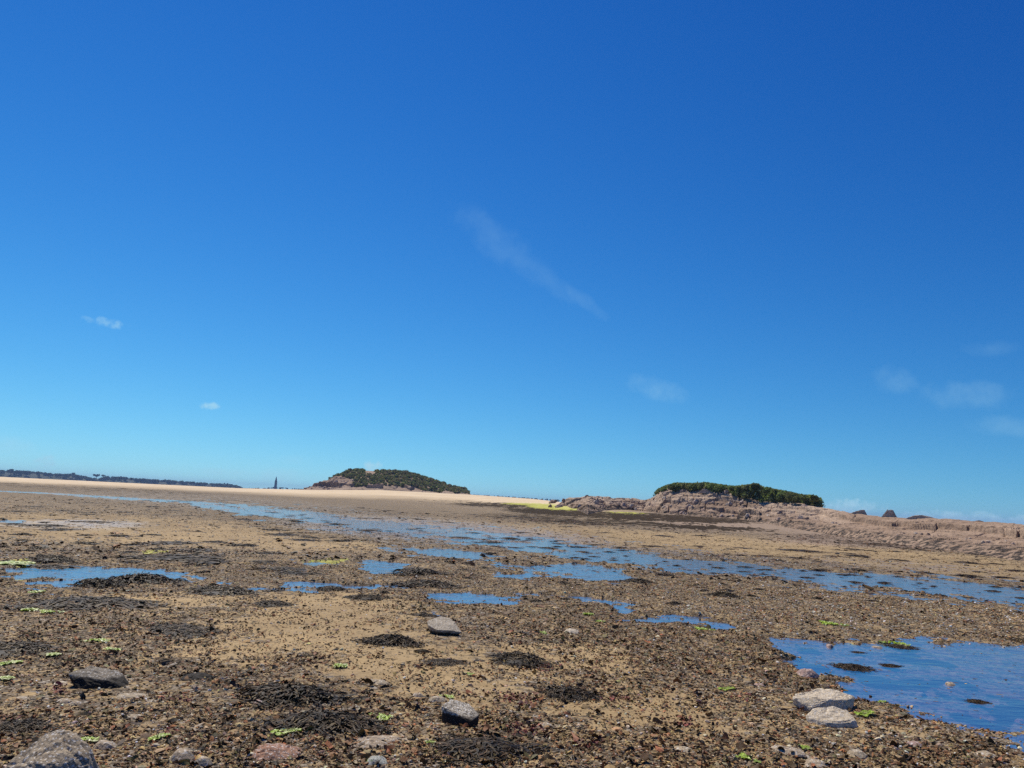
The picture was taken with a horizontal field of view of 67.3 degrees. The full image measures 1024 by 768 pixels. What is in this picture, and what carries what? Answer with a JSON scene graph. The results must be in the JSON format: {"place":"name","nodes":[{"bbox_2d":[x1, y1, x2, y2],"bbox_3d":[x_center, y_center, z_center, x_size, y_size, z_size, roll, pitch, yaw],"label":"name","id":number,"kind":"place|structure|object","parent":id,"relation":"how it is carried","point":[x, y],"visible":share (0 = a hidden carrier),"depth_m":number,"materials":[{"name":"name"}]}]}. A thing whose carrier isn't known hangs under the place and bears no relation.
{"place":"outdoors","nodes":[
{"label":"outdoors","id":0,"kind":"place"},
{"bbox_2d":[0,470,242,487],"bbox_3d":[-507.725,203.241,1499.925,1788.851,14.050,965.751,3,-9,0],"label":"land","id":1,"kind":"structure","parent":0,"point":[6,474],"depth_m":1268.66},
{"bbox_2d":[0,477,1023,767],"bbox_3d":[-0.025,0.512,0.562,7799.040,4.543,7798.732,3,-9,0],"label":"shore","id":2,"kind":"structure","parent":0,"point":[416,505],"depth_m":10.47,"materials":[{"name":"sand"}]},
{"bbox_2d":[0,675,14,679],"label":"sea lettuce","id":3,"kind":"object","parent":2,"relation":"on","point":[6,677],"visible":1,"depth_m":5.64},
{"bbox_2d":[0,660,22,664],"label":"sea lettuce","id":4,"kind":"object","parent":2,"relation":"on","point":[7,662],"visible":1,"depth_m":6.09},
{"bbox_2d":[0,560,35,564],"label":"sea lettuce","id":5,"kind":"object","parent":2,"relation":"on","point":[11,562],"visible":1,"depth_m":13.35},
{"bbox_2d":[20,607,38,610],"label":"sea lettuce","id":6,"kind":"object","parent":2,"relation":"on","point":[31,609],"visible":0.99,"depth_m":8.59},
{"bbox_2d":[0,716,63,733],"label":"seaweed clump","id":7,"kind":"object","parent":2,"relation":"on","point":[25,723],"visible":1,"depth_m":4.53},
{"bbox_2d":[0,639,64,660],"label":"seaweed clump","id":8,"kind":"object","parent":2,"relation":"on","point":[9,648],"visible":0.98,"depth_m":6.56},
{"bbox_2d":[16,524,70,527],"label":"seaweed clump","id":9,"kind":"object","parent":2,"relation":"on","point":[47,525],"visible":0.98,"depth_m":24.25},
{"bbox_2d":[26,553,75,562],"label":"seaweed clump","id":10,"kind":"object","parent":2,"relation":"on","point":[51,558],"visible":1,"depth_m":14.15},
{"bbox_2d":[5,729,99,767],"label":"boulder","id":11,"kind":"object","parent":2,"relation":"on","point":[61,748],"visible":1,"depth_m":3.88,"materials":[{"name":"stone"}]},
{"bbox_2d":[20,564,85,569],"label":"seaweed clump","id":12,"kind":"object","parent":2,"relation":"on","point":[51,566],"visible":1,"depth_m":13.28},
{"bbox_2d":[45,652,61,655],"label":"sea lettuce","id":13,"kind":"object","parent":2,"relation":"on","point":[53,654],"visible":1,"depth_m":6.44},
{"bbox_2d":[32,528,81,530],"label":"seaweed clump","id":14,"kind":"object","parent":2,"relation":"on","point":[57,529],"visible":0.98,"depth_m":22.68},
{"bbox_2d":[57,698,72,703],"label":"stone","id":15,"kind":"object","parent":2,"relation":"on","point":[65,700],"visible":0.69,"depth_m":5.09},
{"bbox_2d":[68,700,81,704],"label":"stone","id":16,"kind":"object","parent":2,"relation":"on","point":[74,702],"visible":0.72,"depth_m":5.06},
{"bbox_2d":[0,594,169,613],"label":"seaweed clump","id":17,"kind":"object","parent":2,"relation":"on","point":[73,602],"visible":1,"depth_m":9.18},
{"bbox_2d":[70,541,100,544],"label":"seaweed clump","id":18,"kind":"object","parent":2,"relation":"on","point":[83,542],"visible":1,"depth_m":18.16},
{"bbox_2d":[64,521,113,523],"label":"seaweed clump","id":19,"kind":"object","parent":2,"relation":"on","point":[93,521],"visible":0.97,"depth_m":27.73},
{"bbox_2d":[80,736,99,741],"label":"sea lettuce","id":20,"kind":"object","parent":2,"relation":"on","point":[89,738],"visible":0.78,"depth_m":4.37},
{"bbox_2d":[66,577,127,587],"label":"seaweed clump","id":21,"kind":"object","parent":2,"relation":"on","point":[95,582],"visible":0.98,"depth_m":11.01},
{"bbox_2d":[84,637,109,641],"bbox_3d":[-3.827,2.360,7.093,0.255,0.023,0.175,3,-9,-3],"label":"sea lettuce","id":22,"kind":"object","parent":2,"relation":"on","point":[100,639],"visible":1,"depth_m":7.08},
{"bbox_2d":[68,666,128,688],"bbox_3d":[-2.984,2.151,5.582,0.452,0.153,0.251,3,-9,0],"label":"rock","id":23,"kind":"object","parent":2,"relation":"on","point":[90,677],"visible":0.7,"depth_m":5.55,"materials":[{"name":"stone"}]},
{"bbox_2d":[93,740,116,750],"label":"stone","id":24,"kind":"object","parent":2,"relation":"on","point":[104,745],"visible":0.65,"depth_m":4.26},
{"bbox_2d":[103,534,130,536],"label":"seaweed clump","id":25,"kind":"object","parent":2,"relation":"on","point":[118,535],"visible":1,"depth_m":21.20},
{"bbox_2d":[116,692,148,699],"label":"stone","id":26,"kind":"object","parent":2,"relation":"on","point":[129,695],"visible":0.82,"depth_m":5.30,"materials":[{"name":"grey stone"}]},
{"bbox_2d":[107,554,160,559],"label":"seaweed clump","id":27,"kind":"object","parent":2,"relation":"on","point":[138,556],"visible":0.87,"depth_m":15.39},
{"bbox_2d":[127,714,142,719],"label":"stone","id":28,"kind":"object","parent":2,"relation":"on","point":[133,716],"visible":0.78,"depth_m":4.84,"materials":[{"name":"grey stone"}]},
{"bbox_2d":[100,571,188,584],"bbox_3d":[-5.745,2.986,11.932,1.493,0.178,1.137,2,-9,7],"label":"seaweed clump","id":29,"kind":"object","parent":2,"relation":"on","point":[134,578],"visible":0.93,"depth_m":11.77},
{"bbox_2d":[148,733,169,740],"bbox_3d":[-2.054,2.051,4.476,0.079,0.015,0.149,0,-9,16],"label":"sea lettuce","id":30,"kind":"object","parent":2,"relation":"on","point":[160,735],"visible":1,"depth_m":4.47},
{"bbox_2d":[120,541,200,545],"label":"seaweed clump","id":31,"kind":"object","parent":2,"relation":"on","point":[163,543],"visible":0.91,"depth_m":19.29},
{"bbox_2d":[168,748,195,764],"bbox_3d":[-1.798,2.031,4.173,0.144,0.085,0.125,2,-9,7],"label":"stone","id":32,"kind":"object","parent":2,"relation":"on","point":[179,754],"visible":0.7,"depth_m":4.16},
{"bbox_2d":[143,622,222,638],"bbox_3d":[-3.482,2.513,7.943,1.064,0.067,0.927,-5,-12,42],"label":"seaweed clump","id":33,"kind":"object","parent":2,"relation":"on","point":[180,629],"visible":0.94,"depth_m":7.83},
{"bbox_2d":[140,553,228,559],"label":"seaweed clump","id":34,"kind":"object","parent":2,"relation":"on","point":[165,556],"visible":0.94,"depth_m":15.78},
{"bbox_2d":[172,548,218,552],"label":"seaweed clump","id":35,"kind":"object","parent":2,"relation":"on","point":[199,550],"visible":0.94,"depth_m":17.52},
{"bbox_2d":[178,672,218,680],"bbox_3d":[-2.443,2.251,5.896,0.419,0.056,0.344,3,-9,0],"label":"stone","id":36,"kind":"object","parent":2,"relation":"on","point":[198,676],"visible":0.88,"depth_m":5.90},
{"bbox_2d":[194,756,212,766],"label":"stone","id":37,"kind":"object","parent":2,"relation":"on","point":[204,761],"visible":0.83,"depth_m":4.12,"materials":[{"name":"grey stone"}]},
{"bbox_2d":[177,558,236,564],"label":"seaweed clump","id":38,"kind":"object","parent":2,"relation":"on","point":[206,560],"visible":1,"depth_m":15.16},
{"bbox_2d":[182,584,261,596],"bbox_3d":[-4.076,2.925,10.957,1.590,0.100,1.164,0,-9,19],"label":"seaweed clump","id":39,"kind":"object","parent":2,"relation":"on","point":[212,591],"visible":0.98,"depth_m":10.83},
{"bbox_2d":[229,543,257,546],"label":"seaweed clump","id":40,"kind":"object","parent":2,"relation":"on","point":[248,545],"visible":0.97,"depth_m":19.94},
{"bbox_2d":[248,560,276,563],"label":"seaweed clump","id":41,"kind":"object","parent":2,"relation":"on","point":[263,561],"visible":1,"depth_m":15.65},
{"bbox_2d":[252,599,297,607],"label":"seaweed clump","id":42,"kind":"object","parent":2,"relation":"on","point":[272,603],"visible":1,"depth_m":9.95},
{"bbox_2d":[262,589,287,591],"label":"seaweed clump","id":43,"kind":"object","parent":2,"relation":"on","point":[276,590],"visible":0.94,"depth_m":11.41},
{"bbox_2d":[251,743,302,761],"bbox_3d":[-1.335,2.089,4.349,0.381,0.074,0.336,5,-9,-17],"label":"stone","id":44,"kind":"object","parent":2,"relation":"on","point":[268,751],"visible":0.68,"depth_m":4.33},
{"bbox_2d":[245,566,313,571],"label":"seaweed clump","id":45,"kind":"object","parent":2,"relation":"on","point":[286,568],"visible":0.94,"depth_m":14.51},
{"bbox_2d":[270,727,301,734],"bbox_3d":[-1.381,2.130,4.731,0.206,0.021,0.108,11,-12,-41],"label":"sea lettuce","id":46,"kind":"object","parent":2,"relation":"on","point":[278,732],"visible":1,"depth_m":4.71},
{"bbox_2d":[265,533,310,535],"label":"seaweed clump","id":47,"kind":"object","parent":2,"relation":"on","point":[280,534],"visible":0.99,"depth_m":25.95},
{"bbox_2d":[261,570,321,574],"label":"seaweed clump","id":48,"kind":"object","parent":2,"relation":"on","point":[292,572],"visible":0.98,"depth_m":13.91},
{"bbox_2d":[219,681,364,711],"bbox_3d":[-1.528,2.210,5.535,1.048,0.102,0.794,3,-9,0],"label":"seaweed clump","id":49,"kind":"object","parent":2,"relation":"on","point":[286,694],"visible":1,"depth_m":5.45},
{"bbox_2d":[288,539,324,540],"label":"seaweed clump","id":50,"kind":"object","parent":2,"relation":"on","point":[305,540],"visible":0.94,"depth_m":23.43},
{"bbox_2d":[244,706,396,736],"bbox_3d":[-1.195,2.139,4.917,0.870,0.077,0.700,-2,-10,31],"label":"seaweed clump","id":51,"kind":"object","parent":2,"relation":"on","point":[323,720],"visible":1,"depth_m":4.87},
{"bbox_2d":[313,586,350,591],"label":"seaweed clump","id":52,"kind":"object","parent":2,"relation":"on","point":[332,588],"visible":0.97,"depth_m":12.02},
{"bbox_2d":[325,539,353,541],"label":"seaweed clump","id":53,"kind":"object","parent":2,"relation":"on","point":[337,540],"visible":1,"depth_m":23.83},
{"bbox_2d":[332,663,347,667],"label":"sea lettuce","id":54,"kind":"object","parent":2,"relation":"on","point":[341,665],"visible":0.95,"depth_m":6.57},
{"bbox_2d":[342,593,394,600],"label":"seaweed clump","id":55,"kind":"object","parent":2,"relation":"on","point":[364,597],"visible":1,"depth_m":10.91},
{"bbox_2d":[0,660,751,748],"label":"red seaweed","id":56,"kind":"object","parent":2,"relation":"on","point":[531,729],"visible":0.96,"depth_m":5.32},
{"bbox_2d":[343,733,408,753],"bbox_3d":[-0.797,2.149,4.529,0.639,0.065,0.680,9,-11,-37],"label":"stone","id":57,"kind":"object","parent":2,"relation":"on","point":[372,741],"visible":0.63,"depth_m":4.62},
{"bbox_2d":[367,756,387,765],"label":"stone","id":58,"kind":"object","parent":2,"relation":"on","point":[371,760],"visible":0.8,"depth_m":4.25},
{"bbox_2d":[372,679,388,684],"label":"stone","id":59,"kind":"object","parent":2,"relation":"on","point":[380,682],"visible":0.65,"depth_m":6.04,"materials":[{"name":"grey stone"}]},
{"bbox_2d":[368,712,392,720],"bbox_3d":[-0.872,2.222,5.144,0.148,0.020,0.215,7,-10,-24],"label":"sea lettuce","id":60,"kind":"object","parent":2,"relation":"on","point":[381,716],"visible":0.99,"depth_m":5.13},
{"bbox_2d":[304,471,470,494],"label":"islet","id":61,"kind":"object","parent":2,"relation":"on","point":[331,483],"visible":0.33,"depth_m":253.41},
{"bbox_2d":[328,468,470,493],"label":"scrub","id":62,"kind":"object","parent":61,"relation":"on","point":[380,476],"visible":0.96,"depth_m":265.09,"materials":[{"name":"green plant"}]},
{"bbox_2d":[352,633,424,647],"bbox_3d":[-1.227,2.566,7.758,0.643,0.099,0.731,11,-12,-43],"label":"seaweed clump","id":63,"kind":"object","parent":2,"relation":"on","point":[398,639],"visible":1,"depth_m":7.68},
{"bbox_2d":[383,567,453,576],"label":"seaweed clump","id":64,"kind":"object","parent":2,"relation":"on","point":[417,571],"visible":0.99,"depth_m":14.96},
{"bbox_2d":[414,649,432,652],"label":"seaweed clump","id":65,"kind":"object","parent":2,"relation":"on","point":[423,650],"visible":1,"depth_m":7.41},
{"bbox_2d":[388,579,463,588],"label":"seaweed clump","id":66,"kind":"object","parent":2,"relation":"on","point":[431,583],"visible":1,"depth_m":13.13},
{"bbox_2d":[406,613,445,616],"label":"seaweed clump","id":67,"kind":"object","parent":2,"relation":"on","point":[425,614],"visible":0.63,"depth_m":9.61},
{"bbox_2d":[428,696,447,702],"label":"stone","id":68,"kind":"object","parent":2,"relation":"on","point":[432,699],"visible":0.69,"depth_m":5.63,"materials":[{"name":"grey stone"}]},
{"bbox_2d":[427,616,460,635],"bbox_3d":[-0.764,2.656,8.417,0.304,0.161,0.381,7,-10,-26],"label":"slab","id":69,"kind":"object","parent":2,"relation":"on","point":[441,625],"depth_m":8.36,"materials":[{"name":"stone"}]},
{"bbox_2d":[424,657,471,666],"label":"seaweed clump","id":70,"kind":"object","parent":2,"relation":"on","point":[445,661],"visible":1,"depth_m":6.93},
{"bbox_2d":[441,699,478,727],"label":"stone","id":71,"kind":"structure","parent":2,"relation":"on","point":[455,712],"depth_m":5.10,"materials":[{"name":"stone"}]},
{"bbox_2d":[426,731,560,767],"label":"seaweed clump","id":72,"kind":"object","parent":2,"relation":"on","point":[477,747],"visible":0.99,"depth_m":4.53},
{"bbox_2d":[1,588,1018,767],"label":"rusty seaweed","id":73,"kind":"object","parent":2,"relation":"on","point":[812,685],"visible":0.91,"depth_m":6.94,"materials":[{"name":"plant"}]},
{"bbox_2d":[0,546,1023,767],"bbox_3d":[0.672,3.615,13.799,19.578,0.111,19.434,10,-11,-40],"label":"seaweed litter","id":74,"kind":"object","parent":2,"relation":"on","point":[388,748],"visible":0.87,"depth_m":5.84,"materials":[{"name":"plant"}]},
{"bbox_2d":[0,496,1023,605],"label":"seaweed litter","id":75,"kind":"object","parent":2,"relation":"on","point":[94,547],"visible":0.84,"depth_m":23.72,"materials":[{"name":"plant"}]},
{"bbox_2d":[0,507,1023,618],"bbox_3d":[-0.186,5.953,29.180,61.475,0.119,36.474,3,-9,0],"label":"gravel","id":76,"kind":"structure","parent":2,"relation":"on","point":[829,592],"depth_m":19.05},
{"bbox_2d":[0,521,1023,767],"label":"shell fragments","id":77,"kind":"object","parent":2,"relation":"on","point":[610,649],"visible":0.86,"depth_m":11.67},
{"bbox_2d":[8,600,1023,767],"bbox_3d":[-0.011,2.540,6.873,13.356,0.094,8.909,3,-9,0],"label":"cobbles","id":78,"kind":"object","parent":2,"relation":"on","point":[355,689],"visible":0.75,"depth_m":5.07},
{"bbox_2d":[485,649,562,669],"bbox_3d":[0.091,2.549,7.201,0.825,0.085,0.732,0,-9,19],"label":"seaweed clump","id":79,"kind":"object","parent":2,"relation":"on","point":[518,659],"visible":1,"depth_m":7.10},
{"bbox_2d":[536,722,554,727],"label":"stone","id":80,"kind":"object","parent":2,"relation":"on","point":[544,724],"visible":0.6,"depth_m":5.11,"materials":[{"name":"grey stone"}]},
{"bbox_2d":[537,685,606,702],"bbox_3d":[0.458,2.387,5.983,0.652,0.074,0.528,2,-9,6],"label":"seaweed clump","id":81,"kind":"object","parent":2,"relation":"on","point":[568,693],"visible":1,"depth_m":5.93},
{"bbox_2d":[564,628,579,633],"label":"stone","id":82,"kind":"object","parent":2,"relation":"on","point":[572,630],"visible":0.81,"depth_m":8.93,"materials":[{"name":"stone"}]},
{"bbox_2d":[616,578,658,583],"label":"seaweed clump","id":83,"kind":"object","parent":2,"relation":"on","point":[640,580],"visible":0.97,"depth_m":15.70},
{"bbox_2d":[672,746,691,751],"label":"stone","id":84,"kind":"object","parent":2,"relation":"on","point":[684,748],"visible":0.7,"depth_m":4.71,"materials":[{"name":"grey stone"}]},
{"bbox_2d":[705,590,742,597],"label":"seaweed clump","id":85,"kind":"object","parent":2,"relation":"on","point":[726,594],"visible":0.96,"depth_m":13.55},
{"bbox_2d":[736,751,760,762],"bbox_3d":[1.409,2.243,4.626,0.125,0.017,0.182,3,-9,-2],"label":"sea lettuce","id":86,"kind":"object","parent":2,"relation":"on","point":[743,755],"visible":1,"depth_m":4.63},
{"bbox_2d":[555,488,1023,561],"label":"rock ledge","id":87,"kind":"object","parent":2,"relation":"on","point":[953,534],"visible":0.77,"depth_m":74.66,"materials":[{"name":"stone"}]},
{"bbox_2d":[667,483,680,491],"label":"bush","id":88,"kind":"object","parent":87,"relation":"on","point":[674,487],"visible":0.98,"depth_m":112.16,"materials":[{"name":"green plant"}]},
{"bbox_2d":[653,481,824,506],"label":"scrub","id":89,"kind":"object","parent":87,"relation":"on","point":[768,494],"visible":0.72,"depth_m":103.54,"materials":[{"name":"green plant"}]},
{"bbox_2d":[750,482,762,492],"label":"bush","id":90,"kind":"object","parent":89,"relation":"on","point":[755,487],"visible":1,"depth_m":101.35,"materials":[{"name":"green plant"}]},
{"bbox_2d":[808,494,818,501],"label":"bush","id":91,"kind":"object","parent":89,"relation":"on","point":[813,498],"visible":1,"depth_m":94.72,"materials":[{"name":"green plant"}]},
{"bbox_2d":[851,510,866,514],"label":"boulder","id":92,"kind":"object","parent":87,"relation":"on","point":[860,512],"visible":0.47,"depth_m":85.03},
{"bbox_2d":[882,509,896,516],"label":"boulder","id":93,"kind":"object","parent":87,"relation":"on","point":[889,513],"visible":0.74,"depth_m":76.55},
{"bbox_2d":[906,515,932,518],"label":"boulder","id":94,"kind":"object","parent":87,"relation":"on","point":[917,517],"visible":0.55,"depth_m":71.91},
{"bbox_2d":[769,745,812,758],"bbox_3d":[1.719,2.298,4.807,0.317,0.046,0.251,3,-9,0],"label":"stone","id":95,"kind":"object","parent":2,"relation":"on","point":[798,752],"visible":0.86,"depth_m":4.79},
{"bbox_2d":[777,549,828,553],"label":"seaweed clump","id":96,"kind":"object","parent":2,"relation":"on","point":[801,550],"visible":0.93,"depth_m":32.51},
{"bbox_2d":[796,668,818,678],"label":"stone","id":97,"kind":"object","parent":2,"relation":"on","point":[806,673],"visible":0.74,"depth_m":7.21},
{"bbox_2d":[803,758,830,767],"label":"stone","id":98,"kind":"object","parent":2,"relation":"on","point":[816,762],"visible":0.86,"depth_m":4.61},
{"bbox_2d":[793,688,854,711],"bbox_3d":[2.465,2.516,6.092,0.540,0.153,0.252,5,-9,-15],"label":"rock","id":99,"kind":"object","parent":2,"relation":"on","point":[815,698],"visible":0.75,"depth_m":6.03,"materials":[{"name":"stone"}]},
{"bbox_2d":[806,706,857,727],"bbox_3d":[2.323,2.443,5.616,0.353,0.132,0.202,3,-9,0],"label":"rock","id":100,"kind":"object","parent":2,"relation":"on","point":[832,716],"visible":0.79,"depth_m":5.59,"materials":[{"name":"stone"}]},
{"bbox_2d":[818,620,849,625],"bbox_3d":[4.402,3.301,10.613,0.280,0.038,0.408,8,-10,-30],"label":"sea lettuce","id":101,"kind":"object","parent":2,"relation":"on","point":[827,622],"visible":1,"depth_m":10.57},
{"bbox_2d":[847,749,867,758],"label":"stone","id":102,"kind":"object","parent":2,"relation":"on","point":[859,753],"visible":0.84,"depth_m":4.86,"materials":[{"name":"grey stone"}]},
{"bbox_2d":[853,709,875,715],"bbox_3d":[2.706,2.520,5.900,0.218,0.022,0.115,11,-12,-41],"label":"sea lettuce","id":103,"kind":"object","parent":2,"relation":"on","point":[865,713],"visible":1,"depth_m":5.88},
{"bbox_2d":[880,640,910,645],"bbox_3d":[4.724,3.184,9.462,0.236,0.035,0.382,10,-11,-39],"label":"sea lettuce","id":104,"kind":"object","parent":2,"relation":"on","point":[900,643],"visible":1,"depth_m":9.44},
{"bbox_2d":[906,741,921,746],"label":"stone","id":105,"kind":"object","parent":2,"relation":"on","point":[913,743],"visible":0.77,"depth_m":5.13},
{"bbox_2d":[950,574,984,577],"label":"seaweed clump","id":106,"kind":"object","parent":2,"relation":"on","point":[968,575],"visible":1,"depth_m":22.27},
{"bbox_2d":[954,561,985,564],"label":"seaweed clump","id":107,"kind":"object","parent":2,"relation":"on","point":[965,562],"visible":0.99,"depth_m":29.12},
{"bbox_2d":[976,750,997,757],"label":"stone","id":108,"kind":"object","parent":2,"relation":"on","point":[985,753],"visible":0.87,"depth_m":5.00,"materials":[{"name":"grey stone"}]},
{"bbox_2d":[0,558,1023,767],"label":"gravel","id":109,"kind":"structure","parent":0,"point":[305,740],"depth_m":6.22,"materials":[{"name":"gravel"}]},
{"bbox_2d":[0,491,1023,751],"bbox_3d":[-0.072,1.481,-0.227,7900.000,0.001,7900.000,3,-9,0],"label":"water","id":110,"kind":"structure","parent":0,"point":[926,671],"depth_m":11.71,"materials":[{"name":"liquid"}]},
{"bbox_2d":[823,662,878,672],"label":"seaweed clump","id":111,"kind":"object","parent":110,"relation":"on","point":[852,667],"visible":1,"depth_m":7.81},
{"bbox_2d":[878,663,902,667],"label":"seaweed clump","id":112,"kind":"object","parent":110,"relation":"on","point":[890,665],"visible":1,"depth_m":8.04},
{"bbox_2d":[880,643,924,649],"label":"seaweed clump","id":113,"kind":"object","parent":110,"relation":"on","point":[898,646],"visible":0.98,"depth_m":9.26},
{"bbox_2d":[962,698,991,703],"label":"seaweed clump","id":114,"kind":"object","parent":110,"relation":"on","point":[977,701],"visible":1,"depth_m":6.59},
{"bbox_2d":[0,0,1023,524],"label":"sky","id":115,"kind":"structure","parent":0,"point":[539,249],"materials":[{"name":"blue"}]},
{"bbox_2d":[484,495,559,501],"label":"treeline","id":116,"kind":"object","parent":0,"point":[524,497],"visible":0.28,"depth_m":1463.96,"materials":[{"name":"green plant"}]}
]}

